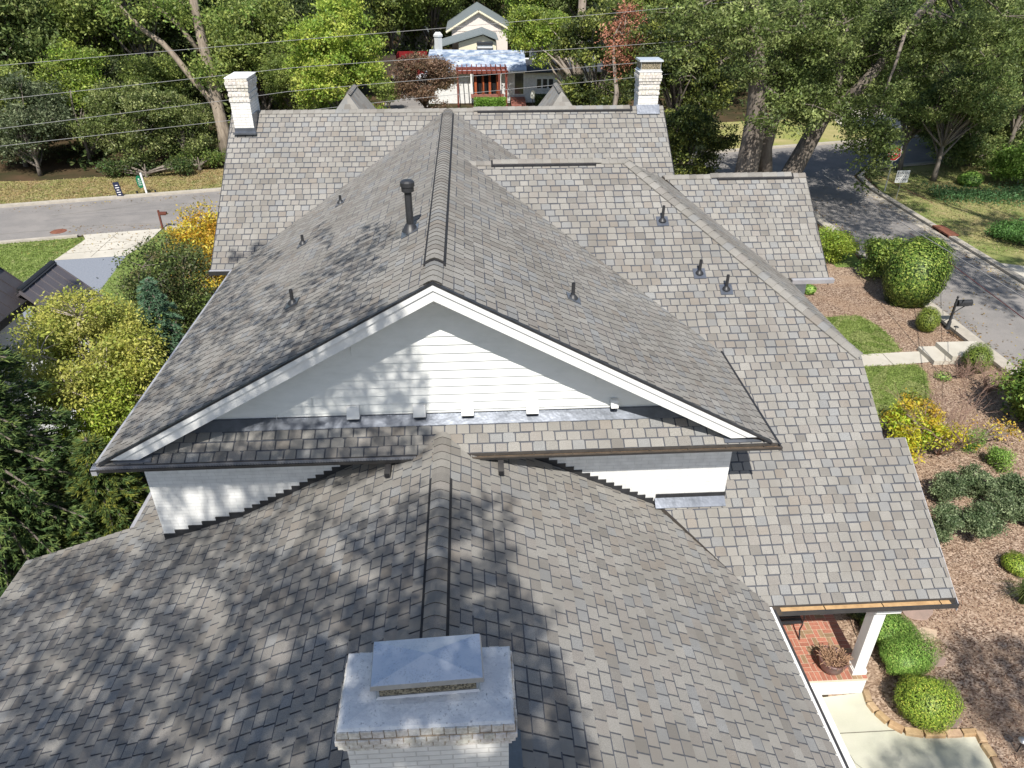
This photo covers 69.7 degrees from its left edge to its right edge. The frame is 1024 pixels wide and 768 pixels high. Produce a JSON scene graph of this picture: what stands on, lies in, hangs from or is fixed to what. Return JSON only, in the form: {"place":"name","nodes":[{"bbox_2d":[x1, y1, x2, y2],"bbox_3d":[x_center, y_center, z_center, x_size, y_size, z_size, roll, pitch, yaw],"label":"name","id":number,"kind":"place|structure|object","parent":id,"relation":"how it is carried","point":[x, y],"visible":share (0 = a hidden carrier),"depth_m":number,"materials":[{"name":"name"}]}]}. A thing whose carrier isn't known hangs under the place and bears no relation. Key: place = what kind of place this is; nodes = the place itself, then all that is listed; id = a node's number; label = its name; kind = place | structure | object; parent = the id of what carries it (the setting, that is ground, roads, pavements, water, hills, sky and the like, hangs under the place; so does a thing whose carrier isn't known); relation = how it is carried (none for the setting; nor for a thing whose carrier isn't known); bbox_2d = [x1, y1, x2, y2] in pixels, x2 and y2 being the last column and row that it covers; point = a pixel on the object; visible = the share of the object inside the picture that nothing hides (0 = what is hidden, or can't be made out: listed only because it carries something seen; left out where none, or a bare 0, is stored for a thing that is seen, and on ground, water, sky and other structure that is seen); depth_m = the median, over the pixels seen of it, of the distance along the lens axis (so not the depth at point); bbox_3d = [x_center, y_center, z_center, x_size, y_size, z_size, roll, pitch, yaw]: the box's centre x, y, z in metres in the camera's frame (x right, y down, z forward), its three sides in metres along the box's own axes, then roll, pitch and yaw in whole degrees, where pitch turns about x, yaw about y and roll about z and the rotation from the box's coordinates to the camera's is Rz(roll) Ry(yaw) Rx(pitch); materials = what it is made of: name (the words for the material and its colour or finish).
{"place":"outdoors","nodes":[
{"label":"outdoors","id":0,"kind":"place"},
{"bbox_2d":[0,260,139,475],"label":"neighbour house","id":1,"kind":"structure","parent":0,"point":[49,277],"depth_m":19.41,"materials":[{"name":"black metal"}]},
{"bbox_2d":[23,256,124,328],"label":"side driveway","id":2,"kind":"structure","parent":0,"point":[87,271],"depth_m":32.59,"materials":[{"name":"grey concrete"}]},
{"bbox_2d":[0,226,210,315],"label":"lawn","id":3,"kind":"structure","parent":0,"point":[21,256],"depth_m":33.99,"materials":[{"name":"green plant"}]},
{"bbox_2d":[55,229,160,259],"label":"driveway","id":4,"kind":"structure","parent":0,"point":[106,248],"depth_m":35.20,"materials":[{"name":"concrete"}]},
{"bbox_2d":[0,168,223,203],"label":"dry bank","id":5,"kind":"structure","parent":0,"point":[94,182],"depth_m":43.66,"materials":[{"name":"brown plant"}]},
{"bbox_2d":[91,154,198,177],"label":"shrub","id":6,"kind":"object","parent":5,"relation":"on","point":[177,164],"visible":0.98,"depth_m":44.83,"materials":[{"name":"green plant"}]},
{"bbox_2d":[169,147,225,170],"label":"shrub","id":7,"kind":"object","parent":5,"relation":"on","point":[211,159],"visible":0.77,"depth_m":46.41,"materials":[{"name":"green plant"}]},
{"bbox_2d":[101,228,221,317],"bbox_3d":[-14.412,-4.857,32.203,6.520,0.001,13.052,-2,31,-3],"label":"bush","id":8,"kind":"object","parent":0,"point":[125,272],"depth_m":32.01,"materials":[{"name":"green plant"}]},
{"bbox_2d":[0,4,1021,696],"bbox_3d":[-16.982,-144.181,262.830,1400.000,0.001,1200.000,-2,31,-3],"label":"ground","id":9,"kind":"structure","parent":0,"point":[50,166],"depth_m":49.32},
{"bbox_2d":[0,58,42,166],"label":"woodland tree","id":10,"kind":"object","parent":9,"relation":"on","point":[5,70],"visible":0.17,"depth_m":44.65,"materials":[{"name":"green plant"}]},
{"bbox_2d":[0,0,76,84],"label":"woodland tree","id":11,"kind":"object","parent":9,"relation":"on","point":[20,39],"visible":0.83,"depth_m":48.12,"materials":[{"name":"green plant"}]},
{"bbox_2d":[0,68,80,175],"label":"evergreen tree","id":12,"kind":"object","parent":9,"relation":"on","point":[37,132],"visible":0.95,"depth_m":44.03,"materials":[{"name":"green plant"}]},
{"bbox_2d":[0,344,135,596],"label":"conifer tree","id":13,"kind":"object","parent":9,"relation":"on","point":[32,524],"visible":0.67,"depth_m":14.55,"materials":[{"name":"green plant"}]},
{"bbox_2d":[28,37,114,154],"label":"woodland tree","id":14,"kind":"object","parent":9,"relation":"on","point":[76,72],"visible":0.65,"depth_m":46.77,"materials":[{"name":"green plant"}]},
{"bbox_2d":[28,0,145,87],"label":"woodland tree","id":15,"kind":"object","parent":9,"relation":"on","point":[79,31],"visible":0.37,"depth_m":50.76,"materials":[{"name":"green plant"}]},
{"bbox_2d":[0,279,182,491],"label":"maple tree","id":16,"kind":"object","parent":9,"relation":"on","point":[122,343],"visible":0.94,"depth_m":16.46,"materials":[{"name":"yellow plant"}]},
{"bbox_2d":[57,53,130,161],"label":"evergreen tree","id":17,"kind":"object","parent":9,"relation":"on","point":[112,70],"visible":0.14,"depth_m":48.63,"materials":[{"name":"green plant"}]},
{"bbox_2d":[45,372,149,484],"bbox_3d":[-8.969,1.847,16.877,2.333,4.387,2.632,-2,31,-3],"label":"maple tree","id":18,"kind":"object","parent":9,"relation":"on","point":[109,429],"visible":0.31,"depth_m":15.88,"materials":[{"name":"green plant"}]},
{"bbox_2d":[55,431,149,547],"bbox_3d":[-8.667,2.720,15.802,3.181,4.003,2.914,-11,33,-18],"label":"conifer tree","id":19,"kind":"object","parent":9,"relation":"on","point":[113,501],"visible":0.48,"depth_m":15.17,"materials":[{"name":"green plant"}]},
{"bbox_2d":[62,77,192,165],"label":"evergreen tree","id":20,"kind":"object","parent":9,"relation":"on","point":[139,100],"visible":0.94,"depth_m":44.35,"materials":[{"name":"green plant"}]},
{"bbox_2d":[61,0,200,60],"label":"woodland tree","id":21,"kind":"object","parent":9,"relation":"on","point":[138,37],"visible":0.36,"depth_m":50.80,"materials":[{"name":"green plant"}]},
{"bbox_2d":[115,51,193,148],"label":"woodland tree","id":22,"kind":"object","parent":9,"relation":"on","point":[162,69],"visible":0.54,"depth_m":47.78,"materials":[{"name":"green plant"}]},
{"bbox_2d":[96,230,217,333],"bbox_3d":[-9.488,-1.460,21.026,3.040,5.758,3.228,-2,31,-3],"label":"holly tree","id":23,"kind":"object","parent":9,"relation":"on","point":[181,264],"visible":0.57,"depth_m":19.87,"materials":[{"name":"green plant"}]},
{"bbox_2d":[131,276,184,481],"bbox_3d":[-8.674,-0.033,18.921,3.196,5.797,3.208,-2,31,-3],"label":"conifer tree","id":24,"kind":"object","parent":9,"relation":"on","point":[151,295],"visible":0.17,"depth_m":17.82,"materials":[{"name":"green plant"}]},
{"bbox_2d":[66,0,263,163],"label":"forked tree","id":25,"kind":"object","parent":9,"relation":"on","point":[206,67],"visible":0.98,"depth_m":44.08,"materials":[{"name":"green plant"}]},
{"bbox_2d":[155,87,217,158],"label":"evergreen tree","id":26,"kind":"object","parent":9,"relation":"on","point":[191,139],"visible":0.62,"depth_m":46.24,"materials":[{"name":"green plant"}]},
{"bbox_2d":[151,197,226,294],"bbox_3d":[-11.189,-4.555,27.343,3.435,4.524,3.977,-2,31,-3],"label":"orange tree","id":27,"kind":"object","parent":9,"relation":"on","point":[207,225],"visible":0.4,"depth_m":26.12,"materials":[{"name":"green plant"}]},
{"bbox_2d":[151,0,243,101],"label":"woodland tree","id":28,"kind":"object","parent":9,"relation":"on","point":[173,33],"visible":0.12,"depth_m":53.76,"materials":[{"name":"green plant"}]},
{"bbox_2d":[197,0,299,109],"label":"woodland tree","id":29,"kind":"object","parent":9,"relation":"on","point":[248,54],"visible":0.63,"depth_m":52.69,"materials":[{"name":"green plant"}]},
{"bbox_2d":[254,52,318,109],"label":"woodland tree","id":30,"kind":"object","parent":9,"relation":"on","point":[277,80],"visible":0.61,"depth_m":51.51,"materials":[{"name":"green plant"}]},
{"bbox_2d":[265,0,334,108],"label":"woodland tree","id":31,"kind":"object","parent":9,"relation":"on","point":[301,7],"visible":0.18,"depth_m":55.31,"materials":[{"name":"green plant"}]},
{"bbox_2d":[275,0,393,109],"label":"maple tree","id":32,"kind":"object","parent":9,"relation":"on","point":[333,20],"visible":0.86,"depth_m":45.94,"materials":[{"name":"green plant"}]},
{"bbox_2d":[367,78,400,108],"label":"tree","id":33,"kind":"object","parent":9,"relation":"on","point":[381,91],"visible":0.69,"depth_m":61.36,"materials":[{"name":"green plant"}]},
{"bbox_2d":[366,0,430,55],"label":"woodland tree","id":34,"kind":"object","parent":9,"relation":"on","point":[391,14],"visible":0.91,"depth_m":80.63,"materials":[{"name":"green plant"}]},
{"bbox_2d":[388,50,460,108],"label":"purple tree","id":35,"kind":"object","parent":9,"relation":"on","point":[436,68],"visible":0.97,"depth_m":57.39,"materials":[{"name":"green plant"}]},
{"bbox_2d":[408,0,468,49],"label":"woodland tree","id":36,"kind":"object","parent":9,"relation":"on","point":[436,6],"visible":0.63,"depth_m":85.58,"materials":[{"name":"green plant"}]},
{"bbox_2d":[434,2,511,49],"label":"gabled house","id":37,"kind":"structure","parent":9,"relation":"on","point":[467,36],"depth_m":77.31,"materials":[{"name":"beige"}]},
{"bbox_2d":[0,57,959,767],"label":"house","id":38,"kind":"structure","parent":9,"relation":"on","point":[546,433],"depth_m":11.75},
{"bbox_2d":[816,642,851,674],"bbox_3d":[6.135,5.310,14.092,0.664,0.436,0.659,25,39,35],"label":"plant pot","id":39,"kind":"object","parent":38,"relation":"on","point":[834,660],"visible":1,"depth_m":14.00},
{"bbox_2d":[144,0,861,46],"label":"woodland","id":40,"kind":"object","parent":9,"relation":"on","point":[382,33],"visible":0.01,"depth_m":104.24,"materials":[{"name":"green plant"}]},
{"bbox_2d":[0,128,1019,207],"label":"kerb","id":41,"kind":"structure","parent":9,"relation":"on","point":[186,191],"depth_m":41.68,"materials":[{"name":"concrete"}]},
{"bbox_2d":[0,27,1023,170],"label":"woodland undergrowth","id":42,"kind":"object","parent":9,"relation":"on","point":[193,94],"visible":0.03,"depth_m":65.06,"materials":[{"name":"green plant"}]},
{"bbox_2d":[426,32,603,107],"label":"house","id":43,"kind":"structure","parent":9,"relation":"on","point":[497,64],"depth_m":64.99,"materials":[{"name":"white paint"}]},
{"bbox_2d":[499,0,562,20],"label":"woodland tree","id":44,"kind":"object","parent":9,"relation":"on","point":[514,4],"visible":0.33,"depth_m":80.94,"materials":[{"name":"green plant"}]},
{"bbox_2d":[543,0,599,39],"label":"woodland tree","id":45,"kind":"object","parent":9,"relation":"on","point":[570,7],"visible":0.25,"depth_m":76.03,"materials":[{"name":"green plant"}]},
{"bbox_2d":[594,0,660,104],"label":"dying tree","id":46,"kind":"object","parent":9,"relation":"on","point":[620,40],"visible":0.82,"depth_m":45.82,"materials":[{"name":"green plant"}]},
{"bbox_2d":[609,0,745,122],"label":"magnolia tree","id":47,"kind":"object","parent":9,"relation":"on","point":[709,90],"visible":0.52,"depth_m":45.62,"materials":[{"name":"green plant"}]},
{"bbox_2d":[664,102,743,174],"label":"magnolia tree","id":48,"kind":"object","parent":9,"relation":"on","point":[687,126],"visible":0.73,"depth_m":40.94,"materials":[{"name":"green plant"}]},
{"bbox_2d":[634,0,883,172],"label":"oak tree","id":49,"kind":"object","parent":9,"relation":"on","point":[745,28],"visible":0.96,"depth_m":34.44,"materials":[{"name":"green plant"}]},
{"bbox_2d":[0,2,727,65],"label":"power line","id":50,"kind":"object","parent":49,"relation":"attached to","point":[340,36],"visible":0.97,"depth_m":32.17,"materials":[{"name":"grey"}]},
{"bbox_2d":[766,0,1023,195],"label":"oak tree","id":51,"kind":"object","parent":9,"relation":"on","point":[918,30],"visible":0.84,"depth_m":37.60,"materials":[{"name":"green plant"}]},
{"bbox_2d":[861,351,928,365],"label":"front walk","id":52,"kind":"structure","parent":9,"relation":"on","point":[895,358],"depth_m":25.61,"materials":[{"name":"concrete"}]},
{"bbox_2d":[865,0,934,86],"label":"woodland tree","id":53,"kind":"object","parent":9,"relation":"on","point":[904,2],"visible":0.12,"depth_m":61.10,"materials":[{"name":"green plant"}]},
{"bbox_2d":[804,256,1023,767],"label":"mulch bed","id":54,"kind":"object","parent":9,"relation":"on","point":[878,685],"visible":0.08,"depth_m":16.71,"materials":[{"name":"brown wood"}]},
{"bbox_2d":[819,223,863,264],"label":"lime bush","id":55,"kind":"object","parent":54,"relation":"on","point":[838,244],"visible":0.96,"depth_m":32.72,"materials":[{"name":"green plant"}]},
{"bbox_2d":[852,234,906,279],"bbox_3d":[15.832,-5.342,31.191,2.592,1.968,2.637,-2,31,-3],"label":"clipped shrub","id":56,"kind":"object","parent":54,"relation":"on","point":[879,251],"visible":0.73,"depth_m":30.99,"materials":[{"name":"green plant"}]},
{"bbox_2d":[860,613,920,646],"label":"box shrub","id":57,"kind":"object","parent":54,"relation":"on","point":[892,623],"visible":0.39,"depth_m":14.93,"materials":[{"name":"green plant"}]},
{"bbox_2d":[878,624,945,675],"bbox_3d":[7.973,5.263,14.697,1.396,0.790,1.114,-2,31,-3],"label":"box shrub","id":58,"kind":"object","parent":54,"relation":"on","point":[901,658],"visible":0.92,"depth_m":14.40,"materials":[{"name":"green plant"}]},
{"bbox_2d":[879,387,948,427],"bbox_3d":[11.489,0.939,21.266,1.721,1.400,1.512,-2,31,-3],"label":"autumn shrub","id":59,"kind":"object","parent":54,"relation":"on","point":[925,400],"visible":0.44,"depth_m":21.07,"materials":[{"name":"yellow plant"}]},
{"bbox_2d":[881,232,958,308],"bbox_3d":[15.821,-4.521,28.843,2.505,2.962,2.244,-2,31,-3],"label":"clipped shrub","id":60,"kind":"object","parent":54,"relation":"on","point":[917,272],"visible":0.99,"depth_m":28.16,"materials":[{"name":"green plant"}]},
{"bbox_2d":[879,399,972,463],"bbox_3d":[11.514,1.303,20.433,2.370,1.639,2.198,-2,31,-3],"label":"autumn shrub","id":61,"kind":"object","parent":54,"relation":"on","point":[921,436],"visible":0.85,"depth_m":20.21,"materials":[{"name":"yellow plant"}]},
{"bbox_2d":[915,306,941,332],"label":"topiary shrub","id":62,"kind":"object","parent":54,"relation":"on","point":[929,318],"visible":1,"depth_m":26.98,"materials":[{"name":"green plant"}]},
{"bbox_2d":[892,672,965,734],"bbox_3d":[7.672,5.794,13.606,1.192,1.012,1.151,-2,31,-3],"label":"box shrub","id":63,"kind":"object","parent":54,"relation":"on","point":[923,699],"visible":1,"depth_m":13.34,"materials":[{"name":"green plant"}]},
{"bbox_2d":[880,362,1015,455],"bbox_3d":[11.847,0.655,20.161,3.855,3.058,3.148,-2,31,-3],"label":"bare shrub","id":64,"kind":"object","parent":54,"relation":"on","point":[955,426],"visible":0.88,"depth_m":20.09,"materials":[{"name":"plant"}]},
{"bbox_2d":[928,498,967,546],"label":"shrub","id":65,"kind":"object","parent":54,"relation":"on","point":[946,523],"visible":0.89,"depth_m":17.32,"materials":[{"name":"green plant"}]},
{"bbox_2d":[927,469,973,501],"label":"shrub","id":66,"kind":"object","parent":54,"relation":"on","point":[946,486],"visible":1,"depth_m":18.76,"materials":[{"name":"green plant"}]},
{"bbox_2d":[917,341,993,364],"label":"garden steps","id":67,"kind":"structure","parent":54,"relation":"on","point":[938,353],"depth_m":25.60,"materials":[{"name":"concrete"}]},
{"bbox_2d":[954,460,998,500],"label":"shrub","id":68,"kind":"object","parent":54,"relation":"on","point":[982,481],"visible":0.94,"depth_m":18.99,"materials":[{"name":"green plant"}]},
{"bbox_2d":[961,341,994,372],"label":"topiary shrub","id":69,"kind":"object","parent":54,"relation":"on","point":[974,353],"visible":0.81,"depth_m":24.40,"materials":[{"name":"green plant"}]},
{"bbox_2d":[956,496,1011,541],"bbox_3d":[11.267,3.308,17.687,1.380,1.046,1.206,-18,36,-28],"label":"shrub","id":70,"kind":"object","parent":54,"relation":"on","point":[979,519],"visible":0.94,"depth_m":17.50,"materials":[{"name":"green plant"}]},
{"bbox_2d":[964,415,1023,449],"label":"autumn shrub","id":71,"kind":"object","parent":54,"relation":"on","point":[1000,431],"visible":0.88,"depth_m":20.93,"materials":[{"name":"yellow plant"}]},
{"bbox_2d":[984,446,1018,473],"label":"mound shrub","id":72,"kind":"object","parent":54,"relation":"on","point":[1002,458],"visible":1,"depth_m":20.13,"materials":[{"name":"green plant"}]},
{"bbox_2d":[980,486,1023,526],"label":"shrub","id":73,"kind":"object","parent":54,"relation":"on","point":[1003,500],"visible":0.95,"depth_m":18.28,"materials":[{"name":"green plant"}]},
{"bbox_2d":[989,353,1023,421],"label":"evergreen shrub","id":74,"kind":"object","parent":54,"relation":"on","point":[1015,399],"visible":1,"depth_m":21.78,"materials":[{"name":"green plant"}]},
{"bbox_2d":[996,470,1023,498],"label":"shrub","id":75,"kind":"object","parent":54,"relation":"on","point":[1009,481],"visible":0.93,"depth_m":18.93,"materials":[{"name":"green plant"}]},
{"bbox_2d":[1000,550,1023,577],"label":"mound shrub","id":76,"kind":"object","parent":54,"relation":"on","point":[1014,562],"visible":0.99,"depth_m":16.85,"materials":[{"name":"green plant"}]},
{"bbox_2d":[814,211,1020,375],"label":"kerb","id":77,"kind":"structure","parent":9,"relation":"on","point":[963,333],"depth_m":27.36,"materials":[{"name":"concrete"}]},
{"bbox_2d":[857,158,982,208],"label":"kerb","id":78,"kind":"structure","parent":9,"relation":"on","point":[872,188],"depth_m":43.82,"materials":[{"name":"concrete"}]},
{"bbox_2d":[968,248,1023,284],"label":"kerb","id":79,"kind":"structure","parent":9,"relation":"on","point":[999,266],"depth_m":32.77,"materials":[{"name":"concrete"}]},
{"bbox_2d":[0,137,1023,368],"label":"road","id":80,"kind":"structure","parent":0,"point":[997,326],"depth_m":38.48,"materials":[{"name":"grey asphalt"}]},
{"bbox_2d":[14,190,1022,366],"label":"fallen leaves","id":81,"kind":"object","parent":80,"relation":"on","point":[812,199],"visible":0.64,"depth_m":35.62,"materials":[{"name":"brown plant"}]},
{"bbox_2d":[863,187,1023,291],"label":"curb","id":82,"kind":"structure","parent":80,"relation":"on","point":[978,260],"depth_m":35.19,"materials":[{"name":"concrete"}]},
{"bbox_2d":[690,119,920,150],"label":"golden lawn","id":83,"kind":"structure","parent":0,"point":[830,132],"depth_m":55.08,"materials":[{"name":"plant"}]},
{"bbox_2d":[825,314,934,418],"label":"grass","id":84,"kind":"structure","parent":0,"point":[850,323],"depth_m":25.01,"materials":[{"name":"green plant"}]},
{"bbox_2d":[823,693,992,767],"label":"walkway","id":85,"kind":"structure","parent":0,"point":[883,749],"depth_m":13.32,"materials":[{"name":"concrete"}]},
{"bbox_2d":[872,162,1023,265],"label":"patchy lawn","id":86,"kind":"structure","parent":0,"point":[1013,258],"depth_m":40.23,"materials":[{"name":"green plant"}]},
{"bbox_2d":[883,67,963,170],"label":"corner tree","id":87,"kind":"object","parent":86,"relation":"on","point":[915,131],"visible":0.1,"depth_m":45.17,"materials":[{"name":"green plant"}]},
{"bbox_2d":[896,58,1023,181],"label":"corner tree","id":88,"kind":"object","parent":86,"relation":"on","point":[983,98],"visible":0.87,"depth_m":41.11,"materials":[{"name":"green plant"}]},
{"bbox_2d":[909,0,1014,138],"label":"corner tree","id":89,"kind":"object","parent":86,"relation":"on","point":[943,4],"visible":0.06,"depth_m":46.90,"materials":[{"name":"green plant"}]},
{"bbox_2d":[956,170,984,186],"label":"corner shrub","id":90,"kind":"object","parent":86,"relation":"on","point":[972,178],"visible":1,"depth_m":43.15,"materials":[{"name":"green plant"}]},
{"bbox_2d":[919,109,1023,170],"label":"understorey tree","id":91,"kind":"object","parent":86,"relation":"on","point":[967,150],"visible":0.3,"depth_m":45.84,"materials":[{"name":"green plant"}]},
{"bbox_2d":[921,181,1023,208],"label":"ivy bed","id":92,"kind":"object","parent":86,"relation":"on","point":[990,194],"visible":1,"depth_m":41.13,"materials":[{"name":"green plant"}]},
{"bbox_2d":[951,0,1023,146],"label":"corner tree","id":93,"kind":"object","parent":86,"relation":"on","point":[1015,126],"visible":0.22,"depth_m":42.95,"materials":[{"name":"green plant"}]},
{"bbox_2d":[981,132,1023,185],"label":"shrub","id":94,"kind":"object","parent":86,"relation":"on","point":[1008,163],"visible":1,"depth_m":42.71,"materials":[{"name":"green plant"}]},
{"bbox_2d":[983,217,1023,244],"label":"corner shrub","id":95,"kind":"object","parent":86,"relation":"on","point":[1011,230],"visible":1,"depth_m":35.46,"materials":[{"name":"green plant"}]},
{"label":"far garden","id":96,"kind":"structure","parent":0,"visible":0},
{"bbox_2d":[473,96,506,106],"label":"hedge","id":97,"kind":"object","parent":96,"relation":"on","point":[489,101],"visible":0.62,"depth_m":61.75,"materials":[{"name":"green plant"}]},
{"bbox_2d":[500,0,585,86],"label":"lime crowned tree","id":98,"kind":"object","parent":96,"relation":"on","point":[534,33],"visible":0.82,"depth_m":58.03,"materials":[{"name":"green plant"}]},
{"bbox_2d":[548,0,641,105],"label":"magnolia tree","id":99,"kind":"object","parent":96,"relation":"on","point":[583,93],"visible":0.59,"depth_m":52.82,"materials":[{"name":"green plant"}]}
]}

